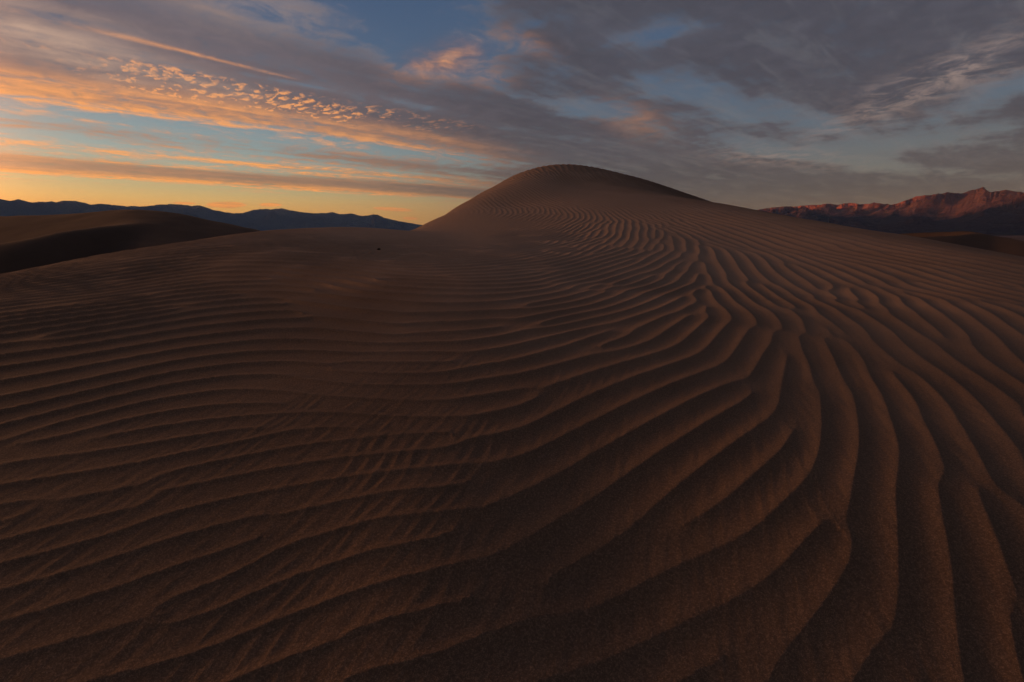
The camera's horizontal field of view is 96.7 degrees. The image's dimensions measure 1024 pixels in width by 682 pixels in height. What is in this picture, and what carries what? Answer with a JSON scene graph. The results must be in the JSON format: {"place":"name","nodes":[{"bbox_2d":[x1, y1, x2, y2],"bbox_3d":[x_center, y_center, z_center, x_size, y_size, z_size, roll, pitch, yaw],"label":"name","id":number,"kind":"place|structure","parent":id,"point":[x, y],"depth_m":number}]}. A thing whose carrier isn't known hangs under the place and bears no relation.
{"place":"outdoors","nodes":[
{"label":"outdoors","id":0,"kind":"place"},
{"bbox_2d":[0,210,259,273],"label":"distant dune","id":1,"kind":"structure","parent":0,"point":[28,241],"depth_m":52.33},
{"bbox_2d":[0,199,421,230],"bbox_3d":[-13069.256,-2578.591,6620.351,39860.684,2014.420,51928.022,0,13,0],"label":"mountain range","id":2,"kind":"structure","parent":0,"point":[268,219],"depth_m":20046.27},
{"bbox_2d":[0,164,1023,681],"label":"sand dune","id":3,"kind":"structure","parent":0,"point":[564,422],"depth_m":1.59},
{"bbox_2d":[0,0,1023,224],"label":"sky","id":4,"kind":"structure","parent":0,"point":[408,111]},
{"bbox_2d":[759,187,1023,233],"bbox_3d":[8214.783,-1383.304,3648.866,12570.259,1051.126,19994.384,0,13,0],"label":"mountain range","id":5,"kind":"structure","parent":0,"point":[982,210],"depth_m":6416.61},
{"bbox_2d":[901,231,1023,256],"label":"distant dune","id":6,"kind":"structure","parent":0,"point":[992,243],"depth_m":58.58},
{"bbox_2d":[988,234,1023,240],"bbox_3d":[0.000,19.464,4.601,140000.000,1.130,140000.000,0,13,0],"label":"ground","id":7,"kind":"structure","parent":0,"point":[1017,236],"depth_m":4437.59}
]}

